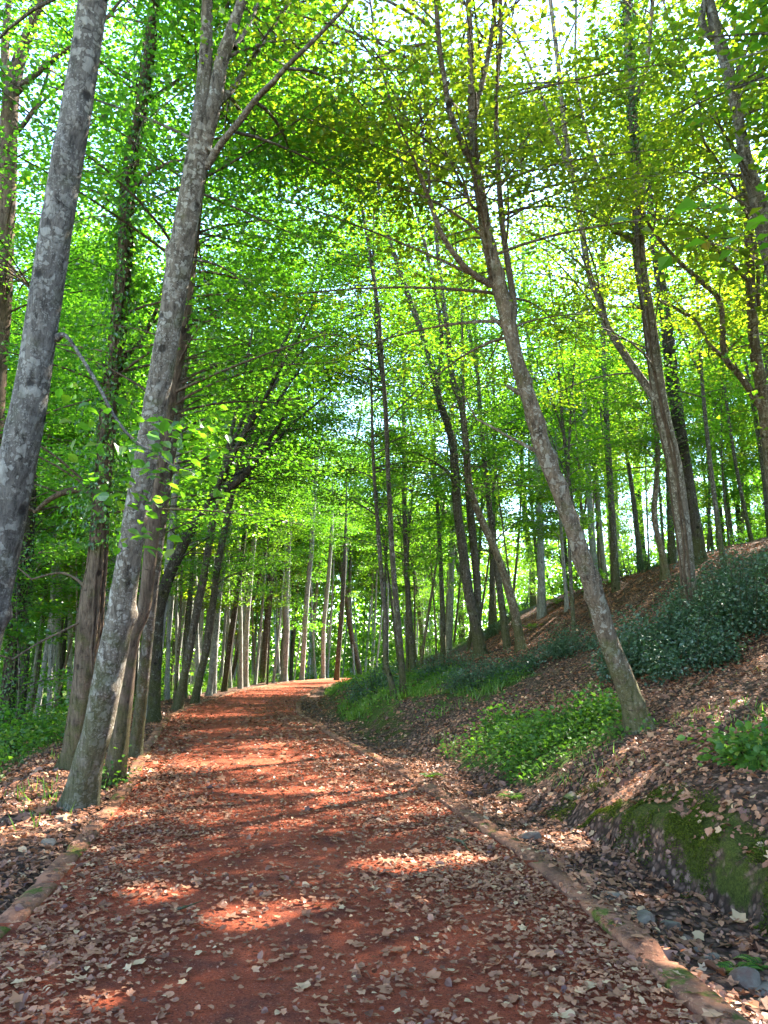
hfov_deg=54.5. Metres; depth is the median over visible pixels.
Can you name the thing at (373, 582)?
forest tree
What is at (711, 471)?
thin tree
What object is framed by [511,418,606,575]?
forest tree
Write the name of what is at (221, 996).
path
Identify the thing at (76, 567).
forest tree
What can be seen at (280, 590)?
slender tree
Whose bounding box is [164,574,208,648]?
forest tree
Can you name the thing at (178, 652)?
thin tree
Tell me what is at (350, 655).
sapling
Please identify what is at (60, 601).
forest tree
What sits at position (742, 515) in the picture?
forest tree
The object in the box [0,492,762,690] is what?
distant wood
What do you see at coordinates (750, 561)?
evergreen shrub
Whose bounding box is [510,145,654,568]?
forest tree
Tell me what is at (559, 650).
evergreen shrub
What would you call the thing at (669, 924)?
stone
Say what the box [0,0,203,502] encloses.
broad tree
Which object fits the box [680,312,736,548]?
slender tree
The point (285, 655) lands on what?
slender tree
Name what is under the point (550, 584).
sapling
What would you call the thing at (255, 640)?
forest tree
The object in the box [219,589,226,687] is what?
forest tree
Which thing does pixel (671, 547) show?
forest tree
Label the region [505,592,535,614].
evergreen shrub
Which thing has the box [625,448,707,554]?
forest tree
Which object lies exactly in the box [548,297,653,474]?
thin tree
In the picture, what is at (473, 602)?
double tree
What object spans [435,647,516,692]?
evergreen shrub
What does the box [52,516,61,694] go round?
forest tree
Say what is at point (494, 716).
green bush
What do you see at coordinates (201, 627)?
forest tree
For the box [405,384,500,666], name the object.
thin tree
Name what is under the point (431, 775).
fern
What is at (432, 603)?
forest tree
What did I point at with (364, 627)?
forest tree
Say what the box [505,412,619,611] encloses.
slim tree
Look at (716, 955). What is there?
stone
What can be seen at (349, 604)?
forest tree
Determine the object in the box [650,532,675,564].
sapling
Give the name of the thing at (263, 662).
slender tree
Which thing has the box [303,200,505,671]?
forest tree
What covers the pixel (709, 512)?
thin tree
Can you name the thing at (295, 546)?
forest tree
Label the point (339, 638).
slender tree
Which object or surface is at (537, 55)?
sky
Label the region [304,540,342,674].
forest tree
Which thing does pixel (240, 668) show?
forest tree
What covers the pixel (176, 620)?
forest tree
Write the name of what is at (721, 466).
thin tree
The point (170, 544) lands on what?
slanting tree
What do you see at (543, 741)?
ground cover
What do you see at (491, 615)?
forest tree
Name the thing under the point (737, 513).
slender tree
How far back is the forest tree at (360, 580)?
86.90 m
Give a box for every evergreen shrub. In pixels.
[339,650,410,707]
[408,643,476,680]
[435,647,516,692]
[482,607,520,640]
[494,640,551,677]
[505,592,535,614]
[518,618,598,664]
[586,592,720,673]
[590,612,670,688]
[608,548,672,578]
[626,600,752,688]
[641,549,767,643]
[645,533,767,655]
[649,533,767,620]
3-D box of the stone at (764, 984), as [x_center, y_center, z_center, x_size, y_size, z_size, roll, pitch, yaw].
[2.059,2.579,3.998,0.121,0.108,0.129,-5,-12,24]
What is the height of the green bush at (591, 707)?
1.015 m
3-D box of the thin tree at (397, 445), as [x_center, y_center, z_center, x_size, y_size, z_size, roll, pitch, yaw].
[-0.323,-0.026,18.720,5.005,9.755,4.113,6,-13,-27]
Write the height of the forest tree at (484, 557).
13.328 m
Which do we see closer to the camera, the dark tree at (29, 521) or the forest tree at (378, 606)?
the dark tree at (29, 521)
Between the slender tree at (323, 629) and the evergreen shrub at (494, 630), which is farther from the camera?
the slender tree at (323, 629)
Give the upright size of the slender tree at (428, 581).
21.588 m
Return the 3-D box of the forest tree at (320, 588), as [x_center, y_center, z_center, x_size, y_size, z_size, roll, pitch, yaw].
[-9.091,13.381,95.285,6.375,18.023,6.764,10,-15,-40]
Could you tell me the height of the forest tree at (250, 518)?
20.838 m
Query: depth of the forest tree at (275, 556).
62.82 m
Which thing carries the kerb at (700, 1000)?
on the ground at (726, 891)
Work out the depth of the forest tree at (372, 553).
75.19 m
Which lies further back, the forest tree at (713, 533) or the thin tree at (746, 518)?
the forest tree at (713, 533)
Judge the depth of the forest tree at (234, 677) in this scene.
69.70 m
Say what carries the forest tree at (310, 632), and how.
on the ground at (726, 891)
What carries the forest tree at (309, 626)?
on the ground at (726, 891)
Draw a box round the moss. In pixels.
[540,778,767,940]
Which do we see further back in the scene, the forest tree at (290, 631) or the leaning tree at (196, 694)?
the forest tree at (290, 631)
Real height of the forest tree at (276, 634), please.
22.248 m
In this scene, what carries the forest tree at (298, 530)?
on the ground at (726, 891)
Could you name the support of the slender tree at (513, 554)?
on the ground at (726, 891)
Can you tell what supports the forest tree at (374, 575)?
on the ground at (726, 891)
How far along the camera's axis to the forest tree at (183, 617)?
43.46 m
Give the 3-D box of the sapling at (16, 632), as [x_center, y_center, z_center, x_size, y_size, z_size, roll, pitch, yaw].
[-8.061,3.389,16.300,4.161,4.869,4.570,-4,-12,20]
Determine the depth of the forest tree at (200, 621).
46.71 m
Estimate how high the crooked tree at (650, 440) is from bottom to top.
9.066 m
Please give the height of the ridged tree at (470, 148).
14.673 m
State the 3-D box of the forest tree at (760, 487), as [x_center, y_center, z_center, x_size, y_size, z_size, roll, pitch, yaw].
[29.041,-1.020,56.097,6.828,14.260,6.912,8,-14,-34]
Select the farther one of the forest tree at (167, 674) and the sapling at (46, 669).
the sapling at (46, 669)
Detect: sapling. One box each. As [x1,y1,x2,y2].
[0,563,77,755]
[5,620,46,700]
[28,641,74,693]
[29,618,74,691]
[139,635,165,691]
[140,571,207,677]
[161,635,182,684]
[297,638,336,679]
[308,621,346,674]
[326,649,343,677]
[329,634,350,676]
[341,644,365,674]
[342,647,363,676]
[343,647,369,674]
[348,631,382,671]
[379,634,405,662]
[402,623,425,659]
[411,589,439,654]
[413,585,468,650]
[453,587,486,637]
[485,583,519,616]
[508,483,619,595]
[508,528,557,607]
[512,569,552,600]
[521,537,573,597]
[594,477,651,570]
[600,493,654,574]
[603,468,675,559]
[621,407,731,562]
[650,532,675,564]
[695,462,765,549]
[720,449,765,538]
[742,499,764,538]
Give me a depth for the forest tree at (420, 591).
88.05 m
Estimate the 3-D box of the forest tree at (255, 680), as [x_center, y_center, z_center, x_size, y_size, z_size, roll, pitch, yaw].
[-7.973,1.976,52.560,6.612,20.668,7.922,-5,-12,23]
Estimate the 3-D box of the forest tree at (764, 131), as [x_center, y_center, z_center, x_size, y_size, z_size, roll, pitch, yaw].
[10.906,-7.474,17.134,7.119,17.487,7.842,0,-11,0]
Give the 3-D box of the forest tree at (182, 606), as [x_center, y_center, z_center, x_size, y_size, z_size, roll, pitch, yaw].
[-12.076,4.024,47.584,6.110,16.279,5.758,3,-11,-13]
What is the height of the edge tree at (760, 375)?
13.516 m
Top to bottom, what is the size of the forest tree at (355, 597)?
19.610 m
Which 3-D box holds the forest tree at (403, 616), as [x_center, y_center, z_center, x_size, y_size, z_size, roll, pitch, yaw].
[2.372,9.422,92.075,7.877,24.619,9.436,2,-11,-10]
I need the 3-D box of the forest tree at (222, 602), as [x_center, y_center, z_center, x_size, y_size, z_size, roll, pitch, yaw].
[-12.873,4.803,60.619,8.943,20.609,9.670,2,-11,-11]
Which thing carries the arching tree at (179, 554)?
on the ground at (726, 891)
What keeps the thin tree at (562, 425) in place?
on the ground at (726, 891)
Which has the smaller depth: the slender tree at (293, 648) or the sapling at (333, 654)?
the slender tree at (293, 648)
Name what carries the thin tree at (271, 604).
on the ground at (726, 891)
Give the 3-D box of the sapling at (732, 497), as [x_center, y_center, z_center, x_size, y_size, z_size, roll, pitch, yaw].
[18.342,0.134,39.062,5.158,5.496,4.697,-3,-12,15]
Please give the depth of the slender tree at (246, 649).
44.62 m
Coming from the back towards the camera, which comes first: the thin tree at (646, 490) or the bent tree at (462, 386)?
the thin tree at (646, 490)
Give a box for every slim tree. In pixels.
[312,371,396,676]
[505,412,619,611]
[539,370,624,564]
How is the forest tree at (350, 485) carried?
on the ground at (726, 891)
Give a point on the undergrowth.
(4, 750)
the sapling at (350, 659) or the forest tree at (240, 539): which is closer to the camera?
the forest tree at (240, 539)
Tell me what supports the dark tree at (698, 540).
on the ground at (726, 891)
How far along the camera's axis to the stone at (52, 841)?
6.53 m
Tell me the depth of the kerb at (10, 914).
6.19 m
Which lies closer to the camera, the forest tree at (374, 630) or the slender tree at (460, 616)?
the slender tree at (460, 616)
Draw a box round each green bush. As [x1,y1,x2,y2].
[457,690,532,747]
[472,695,614,761]
[554,681,648,733]
[676,699,767,772]
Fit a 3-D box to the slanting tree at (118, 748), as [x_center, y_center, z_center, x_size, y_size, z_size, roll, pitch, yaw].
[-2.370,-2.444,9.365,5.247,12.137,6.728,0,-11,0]
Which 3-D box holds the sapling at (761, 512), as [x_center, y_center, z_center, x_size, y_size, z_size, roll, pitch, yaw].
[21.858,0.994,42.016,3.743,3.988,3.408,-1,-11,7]
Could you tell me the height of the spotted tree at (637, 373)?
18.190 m
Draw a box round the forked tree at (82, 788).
[0,0,455,810]
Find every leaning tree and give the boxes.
[66,177,474,710]
[117,184,431,703]
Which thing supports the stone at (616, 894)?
on the ground at (726, 891)
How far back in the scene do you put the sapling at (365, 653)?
74.66 m
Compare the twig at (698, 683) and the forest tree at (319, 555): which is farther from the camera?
the forest tree at (319, 555)
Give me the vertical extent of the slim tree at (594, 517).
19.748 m
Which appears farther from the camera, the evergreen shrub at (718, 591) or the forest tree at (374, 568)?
the forest tree at (374, 568)
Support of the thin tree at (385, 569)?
on the ground at (726, 891)
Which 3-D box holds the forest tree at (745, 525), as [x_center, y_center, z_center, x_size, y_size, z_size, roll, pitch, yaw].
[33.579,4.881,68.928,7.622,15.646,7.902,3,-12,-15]
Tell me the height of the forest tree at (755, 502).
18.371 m
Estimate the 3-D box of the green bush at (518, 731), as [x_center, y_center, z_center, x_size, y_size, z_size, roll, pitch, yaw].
[2.490,3.419,11.364,2.271,1.174,1.627,0,-11,0]
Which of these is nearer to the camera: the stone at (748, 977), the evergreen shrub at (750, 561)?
the stone at (748, 977)
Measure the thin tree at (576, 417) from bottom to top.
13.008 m
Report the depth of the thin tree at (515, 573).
37.95 m
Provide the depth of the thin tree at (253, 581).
50.52 m
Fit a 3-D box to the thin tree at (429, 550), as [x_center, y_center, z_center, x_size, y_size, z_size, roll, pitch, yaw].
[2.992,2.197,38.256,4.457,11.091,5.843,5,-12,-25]
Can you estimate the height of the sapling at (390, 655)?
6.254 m
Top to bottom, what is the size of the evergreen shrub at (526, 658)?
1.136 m
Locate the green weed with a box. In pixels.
[101,744,141,790]
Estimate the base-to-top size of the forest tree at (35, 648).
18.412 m
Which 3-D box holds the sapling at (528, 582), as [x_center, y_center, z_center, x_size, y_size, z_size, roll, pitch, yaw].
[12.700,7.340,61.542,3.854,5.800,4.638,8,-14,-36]
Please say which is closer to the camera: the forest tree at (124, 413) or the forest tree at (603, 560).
the forest tree at (124, 413)
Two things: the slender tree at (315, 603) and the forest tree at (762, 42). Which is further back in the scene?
the slender tree at (315, 603)
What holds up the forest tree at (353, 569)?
on the ground at (726, 891)
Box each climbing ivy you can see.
[0,538,50,756]
[37,0,177,746]
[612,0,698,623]
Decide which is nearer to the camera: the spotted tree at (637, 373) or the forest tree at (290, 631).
the spotted tree at (637, 373)
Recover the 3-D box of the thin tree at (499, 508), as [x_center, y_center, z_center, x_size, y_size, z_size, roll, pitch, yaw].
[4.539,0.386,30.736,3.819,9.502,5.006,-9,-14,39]
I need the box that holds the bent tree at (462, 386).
[366,239,588,652]
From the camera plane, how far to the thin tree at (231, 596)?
40.46 m
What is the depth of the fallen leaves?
5.01 m
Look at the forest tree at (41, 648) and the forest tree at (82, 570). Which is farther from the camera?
the forest tree at (41, 648)
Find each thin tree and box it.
[28,505,81,722]
[32,404,138,609]
[34,415,131,620]
[40,517,87,707]
[41,522,89,666]
[42,413,136,573]
[53,503,122,707]
[128,376,243,701]
[170,527,215,695]
[185,492,254,606]
[223,2,488,697]
[231,521,283,682]
[231,522,277,671]
[245,492,305,683]
[285,316,483,699]
[328,388,434,671]
[340,431,439,661]
[341,442,433,672]
[347,384,459,672]
[375,447,454,646]
[399,449,477,656]
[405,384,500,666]
[421,496,485,628]
[429,441,487,645]
[434,351,572,651]
[457,410,527,618]
[459,399,534,580]
[466,210,623,617]
[475,347,573,620]
[477,282,629,535]
[479,257,639,641]
[532,271,638,508]
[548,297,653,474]
[549,325,649,572]
[551,358,625,587]
[607,246,739,412]
[608,71,767,575]
[609,298,711,547]
[616,390,693,563]
[617,334,708,461]
[627,211,765,540]
[636,366,704,476]
[679,330,759,544]
[685,254,767,364]
[685,350,751,550]
[689,253,767,429]
[709,179,767,376]
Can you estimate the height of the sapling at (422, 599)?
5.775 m
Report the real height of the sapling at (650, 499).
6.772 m
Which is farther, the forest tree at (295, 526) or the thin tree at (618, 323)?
the forest tree at (295, 526)
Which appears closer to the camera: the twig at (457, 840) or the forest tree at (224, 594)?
the twig at (457, 840)
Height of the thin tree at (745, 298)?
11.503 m
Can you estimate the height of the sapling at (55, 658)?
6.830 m
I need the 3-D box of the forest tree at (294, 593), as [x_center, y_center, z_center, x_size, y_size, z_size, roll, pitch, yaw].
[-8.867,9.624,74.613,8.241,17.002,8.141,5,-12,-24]
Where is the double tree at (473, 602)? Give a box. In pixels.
[303,13,575,658]
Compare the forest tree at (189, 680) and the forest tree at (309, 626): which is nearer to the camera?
the forest tree at (189, 680)
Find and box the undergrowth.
[0,671,279,777]
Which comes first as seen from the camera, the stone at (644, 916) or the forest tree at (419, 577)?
the stone at (644, 916)
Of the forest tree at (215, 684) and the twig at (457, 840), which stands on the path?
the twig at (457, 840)
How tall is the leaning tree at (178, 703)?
16.862 m
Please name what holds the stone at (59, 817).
on the ground at (726, 891)
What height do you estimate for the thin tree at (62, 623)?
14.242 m
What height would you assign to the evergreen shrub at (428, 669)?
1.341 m
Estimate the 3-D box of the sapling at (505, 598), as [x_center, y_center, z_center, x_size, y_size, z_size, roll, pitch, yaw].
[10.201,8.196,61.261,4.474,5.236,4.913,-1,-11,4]
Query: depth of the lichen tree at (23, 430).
6.49 m
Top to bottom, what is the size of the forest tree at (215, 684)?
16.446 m
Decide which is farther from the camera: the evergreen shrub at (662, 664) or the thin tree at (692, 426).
the thin tree at (692, 426)
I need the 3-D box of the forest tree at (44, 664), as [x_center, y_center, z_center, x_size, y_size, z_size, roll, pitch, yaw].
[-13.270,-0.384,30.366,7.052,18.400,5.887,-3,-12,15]
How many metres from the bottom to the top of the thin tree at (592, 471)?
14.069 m
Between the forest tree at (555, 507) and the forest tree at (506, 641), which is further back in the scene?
the forest tree at (555, 507)
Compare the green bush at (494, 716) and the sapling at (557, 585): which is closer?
the green bush at (494, 716)
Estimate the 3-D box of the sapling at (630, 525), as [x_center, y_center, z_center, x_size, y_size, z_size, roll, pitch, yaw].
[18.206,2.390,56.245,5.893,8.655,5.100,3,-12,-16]
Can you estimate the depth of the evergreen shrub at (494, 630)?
33.63 m
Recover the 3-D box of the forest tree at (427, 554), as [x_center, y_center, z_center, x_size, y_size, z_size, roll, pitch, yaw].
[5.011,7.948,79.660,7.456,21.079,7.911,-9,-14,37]
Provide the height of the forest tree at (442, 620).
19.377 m
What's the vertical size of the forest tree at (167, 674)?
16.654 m
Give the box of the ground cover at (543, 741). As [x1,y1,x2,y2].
[323,634,671,784]
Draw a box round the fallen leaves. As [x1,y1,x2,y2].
[0,686,758,1023]
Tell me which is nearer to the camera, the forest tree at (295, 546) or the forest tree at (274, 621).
the forest tree at (295, 546)
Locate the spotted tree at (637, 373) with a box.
[385,0,755,610]
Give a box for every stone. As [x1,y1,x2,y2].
[40,838,56,846]
[53,815,66,821]
[518,831,541,841]
[563,791,576,799]
[600,890,619,899]
[636,909,654,925]
[659,920,680,931]
[683,934,692,943]
[692,945,702,951]
[701,955,712,959]
[706,952,719,960]
[729,966,761,990]
[755,981,767,995]
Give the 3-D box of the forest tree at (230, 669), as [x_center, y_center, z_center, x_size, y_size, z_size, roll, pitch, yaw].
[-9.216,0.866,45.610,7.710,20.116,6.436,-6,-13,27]
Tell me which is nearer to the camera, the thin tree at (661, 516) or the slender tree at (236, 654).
the thin tree at (661, 516)
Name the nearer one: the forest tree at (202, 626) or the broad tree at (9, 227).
the broad tree at (9, 227)
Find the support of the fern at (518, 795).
on the ground at (726, 891)
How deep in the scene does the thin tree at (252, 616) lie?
55.70 m
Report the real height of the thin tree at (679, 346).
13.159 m
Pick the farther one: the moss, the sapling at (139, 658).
the sapling at (139, 658)
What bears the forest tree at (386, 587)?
on the ground at (726, 891)
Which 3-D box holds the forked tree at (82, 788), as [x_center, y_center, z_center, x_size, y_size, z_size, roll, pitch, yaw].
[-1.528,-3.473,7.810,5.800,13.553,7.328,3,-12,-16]
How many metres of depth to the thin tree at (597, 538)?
37.88 m
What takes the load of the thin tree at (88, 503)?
on the ground at (726, 891)
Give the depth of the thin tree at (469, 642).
36.05 m
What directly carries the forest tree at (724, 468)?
on the ground at (726, 891)
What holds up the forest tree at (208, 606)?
on the ground at (726, 891)
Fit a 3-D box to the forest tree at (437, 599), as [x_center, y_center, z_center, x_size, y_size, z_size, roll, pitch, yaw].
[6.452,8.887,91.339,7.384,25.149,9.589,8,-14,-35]
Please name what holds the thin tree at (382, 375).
on the ground at (726, 891)
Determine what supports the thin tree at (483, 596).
on the ground at (726, 891)
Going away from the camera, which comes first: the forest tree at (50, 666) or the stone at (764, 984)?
the stone at (764, 984)
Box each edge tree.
[536,0,767,497]
[553,0,767,343]
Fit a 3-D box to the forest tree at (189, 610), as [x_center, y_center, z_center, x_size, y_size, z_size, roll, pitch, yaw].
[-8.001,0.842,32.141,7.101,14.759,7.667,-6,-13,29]
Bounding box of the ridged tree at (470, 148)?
[144,0,744,735]
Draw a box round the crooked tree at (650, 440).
[561,290,740,580]
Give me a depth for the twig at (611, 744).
9.47 m
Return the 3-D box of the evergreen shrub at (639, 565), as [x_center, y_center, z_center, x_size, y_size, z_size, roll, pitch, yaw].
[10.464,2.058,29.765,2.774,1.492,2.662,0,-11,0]
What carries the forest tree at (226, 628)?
on the ground at (726, 891)
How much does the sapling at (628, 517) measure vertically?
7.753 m
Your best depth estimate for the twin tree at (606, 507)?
59.82 m
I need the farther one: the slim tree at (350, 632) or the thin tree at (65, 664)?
the slim tree at (350, 632)
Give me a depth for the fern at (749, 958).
4.41 m
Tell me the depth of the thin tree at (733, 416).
34.80 m
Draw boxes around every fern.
[419,772,444,777]
[496,791,523,799]
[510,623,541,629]
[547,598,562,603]
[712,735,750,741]
[715,961,762,974]
[733,954,767,970]
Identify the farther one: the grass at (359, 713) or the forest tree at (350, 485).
the forest tree at (350, 485)
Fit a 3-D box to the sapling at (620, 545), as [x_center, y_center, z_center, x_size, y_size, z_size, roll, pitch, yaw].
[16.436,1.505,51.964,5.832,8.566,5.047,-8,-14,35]
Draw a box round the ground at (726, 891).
[0,537,767,1023]
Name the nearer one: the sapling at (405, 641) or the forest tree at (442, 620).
the forest tree at (442, 620)
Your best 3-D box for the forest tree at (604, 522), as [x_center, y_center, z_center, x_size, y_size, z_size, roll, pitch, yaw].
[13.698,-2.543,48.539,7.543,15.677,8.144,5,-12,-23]
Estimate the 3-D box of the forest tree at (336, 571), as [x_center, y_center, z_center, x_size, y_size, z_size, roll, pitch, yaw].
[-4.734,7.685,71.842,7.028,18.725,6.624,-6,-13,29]
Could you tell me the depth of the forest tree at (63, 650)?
48.27 m
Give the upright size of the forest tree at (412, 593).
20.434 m
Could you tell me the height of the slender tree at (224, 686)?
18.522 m
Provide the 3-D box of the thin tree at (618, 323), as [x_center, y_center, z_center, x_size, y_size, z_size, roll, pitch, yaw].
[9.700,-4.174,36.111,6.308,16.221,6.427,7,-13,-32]
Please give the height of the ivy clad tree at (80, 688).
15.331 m
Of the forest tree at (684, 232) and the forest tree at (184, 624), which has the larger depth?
the forest tree at (184, 624)
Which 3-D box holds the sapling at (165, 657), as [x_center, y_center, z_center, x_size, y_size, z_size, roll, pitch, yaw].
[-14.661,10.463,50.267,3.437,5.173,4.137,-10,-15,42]
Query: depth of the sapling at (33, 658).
42.78 m
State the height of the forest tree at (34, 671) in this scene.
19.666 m
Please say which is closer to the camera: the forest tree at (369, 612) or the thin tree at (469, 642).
the thin tree at (469, 642)
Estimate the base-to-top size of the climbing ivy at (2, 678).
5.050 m
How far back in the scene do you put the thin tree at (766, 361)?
30.39 m
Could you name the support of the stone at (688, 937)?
on the ground at (726, 891)
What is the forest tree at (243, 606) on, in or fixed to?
on the ground at (726, 891)
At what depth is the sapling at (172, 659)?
38.39 m
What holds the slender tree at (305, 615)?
on the ground at (726, 891)
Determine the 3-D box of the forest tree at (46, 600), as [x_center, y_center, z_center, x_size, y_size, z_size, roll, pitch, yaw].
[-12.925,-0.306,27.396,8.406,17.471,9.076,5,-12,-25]
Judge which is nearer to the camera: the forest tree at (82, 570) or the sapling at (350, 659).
the forest tree at (82, 570)
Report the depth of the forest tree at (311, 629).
80.71 m
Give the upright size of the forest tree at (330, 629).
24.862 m
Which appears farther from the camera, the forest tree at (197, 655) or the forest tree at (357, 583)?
the forest tree at (357, 583)
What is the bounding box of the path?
[0,678,704,1023]
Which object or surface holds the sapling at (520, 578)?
on the ground at (726, 891)
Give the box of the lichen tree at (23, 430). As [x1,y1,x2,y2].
[0,0,330,650]
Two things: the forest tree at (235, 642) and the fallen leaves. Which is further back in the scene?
the forest tree at (235, 642)
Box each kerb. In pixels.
[0,678,333,938]
[295,682,750,1023]
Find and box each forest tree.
[1,339,129,680]
[5,178,239,600]
[5,295,144,618]
[9,219,160,725]
[10,304,43,663]
[12,321,139,718]
[23,236,160,621]
[26,528,86,709]
[27,589,75,697]
[32,545,75,701]
[32,550,79,703]
[46,502,123,715]
[51,511,90,711]
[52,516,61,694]
[54,305,232,707]
[54,455,127,669]
[138,365,208,667]
[139,316,245,700]
[141,389,280,698]
[163,372,199,699]
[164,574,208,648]
[169,515,200,687]
[170,366,244,693]
[175,382,242,680]
[179,532,287,644]
[180,527,218,689]
[180,531,234,673]
[188,667,190,694]
[191,503,229,616]
[191,578,208,683]
[192,406,272,693]
[193,563,254,624]
[199,554,202,658]
[200,415,262,665]
[200,546,233,653]
[204,557,244,636]
[204,579,254,654]
[218,392,286,540]
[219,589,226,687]
[220,580,271,686]
[223,571,278,648]
[224,579,226,651]
[227,390,282,687]
[230,474,287,657]
[230,535,268,648]
[231,500,280,668]
[231,539,262,677]
[232,523,304,675]
[236,336,302,688]
[242,470,289,621]
[247,455,311,684]
[249,478,341,671]
[249,522,304,579]
[251,586,281,683]
[252,442,319,682]
[252,551,267,681]
[260,588,303,650]
[261,487,308,681]
[265,500,319,613]
[270,560,334,680]
[275,440,330,680]
[275,581,277,680]
[288,572,302,660]
[290,515,337,680]
[293,459,349,678]
[299,560,325,678]
[299,572,334,646]
[302,562,329,679]
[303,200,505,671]
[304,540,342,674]
[309,427,368,677]
[310,524,343,674]
[312,510,367,648]
[324,437,377,589]
[324,494,365,677]
[325,509,368,594]
[331,538,378,646]
[334,493,378,674]
[334,562,370,672]
[340,551,386,659]
[347,460,399,671]
[349,529,401,674]
[352,491,402,653]
[354,274,522,660]
[354,471,415,666]
[356,575,378,666]
[357,538,403,603]
[359,585,413,607]
[362,538,403,655]
[362,562,378,660]
[365,517,411,617]
[370,255,523,652]
[373,566,413,603]
[383,151,583,650]
[393,517,405,647]
[396,512,448,630]
[398,506,437,654]
[400,503,448,655]
[408,264,546,635]
[410,539,456,646]
[410,547,435,620]
[419,497,448,633]
[428,498,470,582]
[454,154,618,619]
[456,468,533,621]
[474,364,603,568]
[510,74,710,592]
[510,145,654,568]
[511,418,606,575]
[522,408,606,581]
[535,334,647,580]
[549,293,701,570]
[553,384,651,580]
[564,4,759,564]
[568,0,767,430]
[578,0,767,311]
[600,356,665,571]
[612,152,767,271]
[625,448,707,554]
[638,0,767,105]
[657,470,752,558]
[660,383,752,549]
[663,0,767,449]
[667,0,767,248]
[676,200,767,536]
[681,348,758,542]
[695,0,767,348]
[695,351,763,542]
[706,500,764,548]
[707,292,764,485]
[714,428,765,538]
[730,421,765,537]
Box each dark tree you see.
[0,146,157,757]
[5,292,140,749]
[549,0,766,564]
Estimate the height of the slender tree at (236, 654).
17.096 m
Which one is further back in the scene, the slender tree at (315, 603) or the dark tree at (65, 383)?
the slender tree at (315, 603)
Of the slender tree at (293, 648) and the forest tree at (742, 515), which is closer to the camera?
the forest tree at (742, 515)
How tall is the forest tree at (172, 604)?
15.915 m
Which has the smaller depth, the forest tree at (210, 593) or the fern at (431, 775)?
the fern at (431, 775)
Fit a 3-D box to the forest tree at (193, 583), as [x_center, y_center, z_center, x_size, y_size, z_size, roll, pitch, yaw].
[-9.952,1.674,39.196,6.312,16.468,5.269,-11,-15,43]
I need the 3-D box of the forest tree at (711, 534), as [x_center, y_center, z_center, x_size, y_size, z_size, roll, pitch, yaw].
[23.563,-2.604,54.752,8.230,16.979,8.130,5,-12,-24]
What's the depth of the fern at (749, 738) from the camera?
7.87 m
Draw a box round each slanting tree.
[0,0,398,789]
[33,0,382,758]
[80,206,295,715]
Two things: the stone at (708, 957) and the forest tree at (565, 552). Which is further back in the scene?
the forest tree at (565, 552)
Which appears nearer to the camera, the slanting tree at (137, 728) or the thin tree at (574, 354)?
the slanting tree at (137, 728)
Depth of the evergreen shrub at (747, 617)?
14.04 m
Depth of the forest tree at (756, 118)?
9.97 m
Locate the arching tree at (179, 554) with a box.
[85,213,445,722]
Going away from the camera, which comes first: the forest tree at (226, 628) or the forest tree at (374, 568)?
the forest tree at (226, 628)
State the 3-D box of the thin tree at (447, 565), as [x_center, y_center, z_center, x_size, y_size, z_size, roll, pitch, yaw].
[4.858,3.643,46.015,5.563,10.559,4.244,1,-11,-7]
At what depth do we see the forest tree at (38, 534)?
33.43 m
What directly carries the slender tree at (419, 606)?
on the ground at (726, 891)
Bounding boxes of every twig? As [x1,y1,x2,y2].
[174,900,202,909]
[445,837,472,852]
[594,741,626,750]
[692,672,711,686]
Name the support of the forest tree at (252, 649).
on the ground at (726, 891)
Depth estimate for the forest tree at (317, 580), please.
64.80 m
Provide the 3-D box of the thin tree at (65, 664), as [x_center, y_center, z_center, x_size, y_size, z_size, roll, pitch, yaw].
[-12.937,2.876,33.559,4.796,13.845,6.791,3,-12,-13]
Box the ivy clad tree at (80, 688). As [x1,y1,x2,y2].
[0,0,387,770]
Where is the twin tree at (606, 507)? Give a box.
[534,279,652,578]
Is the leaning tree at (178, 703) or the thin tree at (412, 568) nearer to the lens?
the leaning tree at (178, 703)
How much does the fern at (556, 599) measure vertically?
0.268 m
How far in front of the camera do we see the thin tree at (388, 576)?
36.90 m
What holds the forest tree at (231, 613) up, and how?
on the ground at (726, 891)
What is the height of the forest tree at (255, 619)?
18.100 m
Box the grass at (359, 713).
[4,647,767,859]
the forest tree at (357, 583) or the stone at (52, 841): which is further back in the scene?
the forest tree at (357, 583)
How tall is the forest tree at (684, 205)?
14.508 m
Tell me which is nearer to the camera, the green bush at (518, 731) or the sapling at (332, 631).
the green bush at (518, 731)
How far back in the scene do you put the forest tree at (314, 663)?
67.54 m
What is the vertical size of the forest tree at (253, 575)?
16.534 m
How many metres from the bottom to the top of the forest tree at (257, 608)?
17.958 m
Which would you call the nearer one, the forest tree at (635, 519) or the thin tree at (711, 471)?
the thin tree at (711, 471)
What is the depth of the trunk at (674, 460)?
15.13 m
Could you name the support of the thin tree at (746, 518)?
on the ground at (726, 891)
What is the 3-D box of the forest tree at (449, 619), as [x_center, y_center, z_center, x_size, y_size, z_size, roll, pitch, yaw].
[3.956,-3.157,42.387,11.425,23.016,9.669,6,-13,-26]
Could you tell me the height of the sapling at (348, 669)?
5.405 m
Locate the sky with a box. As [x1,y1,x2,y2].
[0,0,767,665]
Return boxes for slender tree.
[204,325,298,695]
[210,341,326,691]
[232,437,320,679]
[243,393,302,686]
[258,412,314,682]
[275,444,310,681]
[279,436,332,681]
[284,351,355,679]
[290,474,328,680]
[293,490,347,676]
[300,457,374,679]
[301,440,373,678]
[345,399,465,617]
[373,436,454,656]
[384,352,489,642]
[471,338,536,620]
[487,400,554,606]
[608,354,674,564]
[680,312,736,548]
[705,319,764,541]
[714,360,765,545]
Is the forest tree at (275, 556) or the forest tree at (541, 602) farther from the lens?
the forest tree at (275, 556)
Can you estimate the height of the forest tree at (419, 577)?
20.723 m
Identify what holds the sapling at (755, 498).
on the ground at (726, 891)

